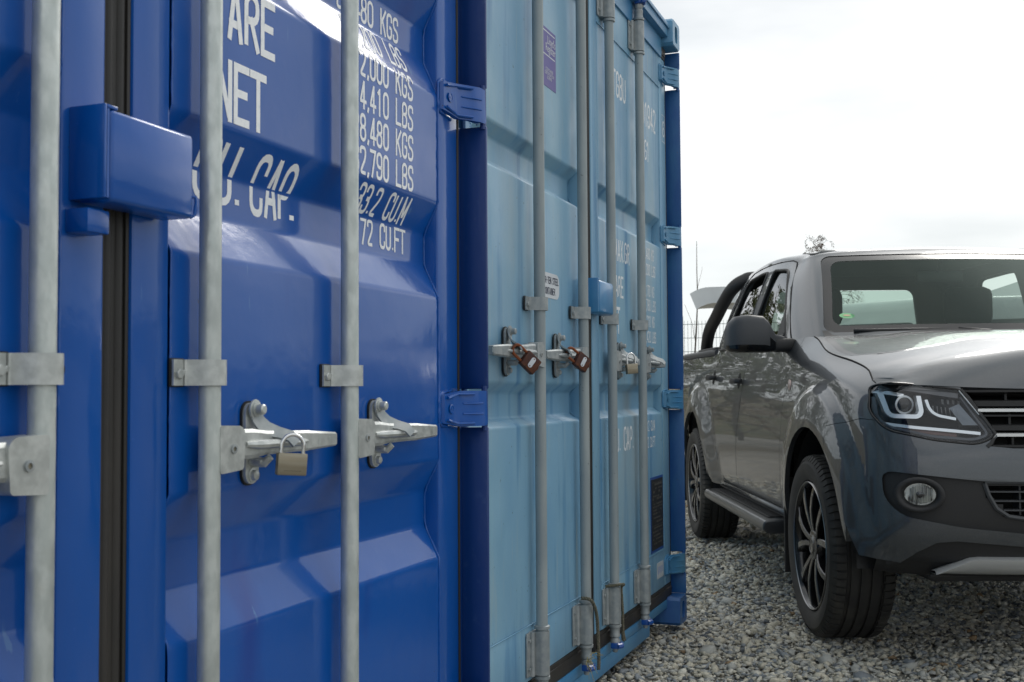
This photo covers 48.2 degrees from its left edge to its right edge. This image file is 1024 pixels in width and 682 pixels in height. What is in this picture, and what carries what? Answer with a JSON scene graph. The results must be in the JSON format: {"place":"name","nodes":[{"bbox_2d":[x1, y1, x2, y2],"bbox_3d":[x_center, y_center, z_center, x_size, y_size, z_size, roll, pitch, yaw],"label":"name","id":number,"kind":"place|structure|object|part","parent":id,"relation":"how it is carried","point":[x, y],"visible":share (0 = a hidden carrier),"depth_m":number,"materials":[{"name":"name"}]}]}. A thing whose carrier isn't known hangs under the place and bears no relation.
{"place":"outdoors","nodes":[
{"label":"outdoors","id":0,"kind":"place"},
{"bbox_2d":[595,506,1023,681],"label":"ground","id":1,"kind":"structure","parent":0,"point":[741,527],"depth_m":4.77,"materials":[{"name":"grey gravel"}]},
{"bbox_2d":[0,0,489,681],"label":"shipping container","id":2,"kind":"object","parent":1,"relation":"on","point":[240,240],"visible":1,"depth_m":1.88,"materials":[{"name":"blue metal"}]},
{"bbox_2d":[0,0,104,681],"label":"door","id":3,"kind":"structure","parent":2,"relation":"in","point":[82,40],"depth_m":1.49,"materials":[{"name":"blue paint"}]},
{"bbox_2d":[275,433,307,475],"bbox_3d":[-0.357,0.183,1.858,0.049,0.069,0.016,5,-5,-27],"label":"padlock","id":4,"kind":"object","parent":2,"relation":"attached to","point":[291,464],"visible":1,"depth_m":1.85,"materials":[{"name":"gold metal"}]},
{"bbox_2d":[125,0,487,681],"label":"door","id":5,"kind":"structure","parent":2,"relation":"in","point":[280,535],"depth_m":2.06,"materials":[{"name":"blue paint"}]},
{"bbox_2d":[458,0,686,681],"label":"shipping container","id":6,"kind":"object","parent":1,"relation":"on","point":[587,483],"visible":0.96,"depth_m":3.77,"materials":[{"name":"blue metal"}]},
{"bbox_2d":[458,0,580,681],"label":"door","id":7,"kind":"structure","parent":6,"relation":"in","point":[509,102],"depth_m":3.34,"materials":[{"name":"blue paint"}]},
{"bbox_2d":[511,343,540,374],"bbox_3d":[0.035,0.045,3.100,0.098,0.046,0.022,45,-23,-22],"label":"padlock","id":8,"kind":"object","parent":6,"relation":"attached to","point":[529,362],"visible":1,"depth_m":3.10,"materials":[{"name":"metal"}]},
{"bbox_2d":[565,347,590,372],"bbox_3d":[0.202,0.053,3.541,0.098,0.048,0.022,39,-23,-27],"label":"padlock","id":9,"kind":"object","parent":6,"relation":"attached to","point":[581,361],"visible":1,"depth_m":3.54,"materials":[{"name":"metal"}]},
{"bbox_2d":[581,596,600,669],"bbox_3d":[0.263,0.944,3.686,0.037,0.248,0.093,-3,-3,42],"label":"rope","id":10,"kind":"object","parent":6,"relation":"attached to","point":[590,600],"visible":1,"depth_m":3.71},
{"bbox_2d":[585,652,602,679],"bbox_3d":[0.258,1.040,3.658,0.048,0.074,0.162,-1,-3,21],"label":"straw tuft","id":11,"kind":"object","parent":6,"relation":"attached to","point":[591,661],"visible":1,"depth_m":3.67,"materials":[{"name":"beige"}]},
{"bbox_2d":[605,583,625,641],"bbox_3d":[0.375,0.957,4.020,0.041,0.216,0.108,-3,-4,45],"label":"rope","id":12,"kind":"object","parent":6,"relation":"attached to","point":[623,637],"visible":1,"depth_m":4.05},
{"bbox_2d":[625,352,637,373],"bbox_3d":[0.431,0.080,4.132,0.046,0.077,0.016,-5,0,-27],"label":"padlock","id":13,"kind":"object","parent":6,"relation":"attached to","point":[631,368],"visible":1,"depth_m":4.12,"materials":[{"name":"gold metal"}]},
{"bbox_2d":[588,0,685,633],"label":"door","id":14,"kind":"structure","parent":6,"relation":"in","point":[656,75],"depth_m":4.44,"materials":[{"name":"blue paint"}]},
{"bbox_2d":[685,241,701,352],"bbox_3d":[2.418,0.203,14.350,0.498,2.951,0.221,-1,-3,21],"label":"sapling","id":15,"kind":"object","parent":1,"relation":"on","point":[695,336],"visible":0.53,"depth_m":14.49,"materials":[{"name":"brown plant"}]},
{"bbox_2d":[674,321,726,389],"bbox_3d":[8.454,0.597,14.746,22.533,2.120,0.066,-1,-3,15],"label":"fence","id":16,"kind":"object","parent":1,"relation":"on","point":[698,324],"depth_m":16.30,"materials":[{"name":"silver metal"}]},
{"bbox_2d":[685,500,784,551],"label":"gravel","id":17,"kind":"structure","parent":1,"relation":"on","point":[736,540],"depth_m":7.78,"materials":[{"name":"grey gravel"}]},
{"bbox_2d":[690,286,915,325],"bbox_3d":[4.737,0.424,11.041,5.700,2.150,1.959,-2,-3,33],"label":"parked van","id":18,"kind":"object","parent":1,"relation":"on","point":[893,312],"visible":0.03,"depth_m":10.95,"materials":[{"name":"white paint"}]},
{"bbox_3d":[3.279,0.060,10.913,1.093,0.440,0.098,-2,-3,33],"label":"window","id":19,"kind":"part","parent":18,"relation":"part of","materials":[{"name":"black plastic"}]},
{"bbox_2d":[676,247,1023,637],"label":"pickup truck","id":20,"kind":"object","parent":1,"relation":"on","point":[858,466],"visible":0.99,"depth_m":4.68,"materials":[{"name":"grey paint"}]},
{"bbox_3d":[1.367,0.238,6.952,0.237,1.248,1.137,0,-2,0],"label":"door","id":21,"kind":"part","parent":20,"relation":"part of","materials":[{"name":"grey paint"}]},
{"bbox_3d":[1.412,-0.145,6.928,0.103,0.350,0.744,0,-2,0],"label":"side window","id":22,"kind":"part","parent":20,"relation":"part of","materials":[{"name":"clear glass"}]},
{"bbox_3d":[1.368,0.206,6.011,0.250,1.239,1.264,0,-2,0],"label":"door","id":23,"kind":"part","parent":20,"relation":"part of","materials":[{"name":"grey paint"}]},
{"bbox_3d":[1.426,-0.202,6.080,0.137,0.400,0.789,0,-2,0],"label":"side window","id":24,"kind":"part","parent":20,"relation":"part of","materials":[{"name":"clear glass"}]},
{"bbox_3d":[3.013,0.227,6.947,0.237,1.248,1.137,0,-2,0],"label":"door","id":25,"kind":"part","parent":20,"relation":"part of","materials":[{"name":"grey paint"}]},
{"bbox_3d":[2.964,-0.155,6.923,0.103,0.350,0.744,0,-2,0],"label":"side window","id":26,"kind":"part","parent":20,"relation":"part of","materials":[{"name":"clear glass"}]},
{"bbox_2d":[651,0,1023,353],"label":"sky","id":27,"kind":"structure","parent":0,"point":[855,124],"materials":[{"name":"white"}]},
{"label":"hill","id":28,"kind":"structure","parent":0,"visible":0},
{"bbox_2d":[805,235,864,303],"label":"birch tree","id":29,"kind":"object","parent":28,"relation":"on","point":[819,245],"visible":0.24,"depth_m":45.09,"materials":[{"name":"green plant"}]}
]}

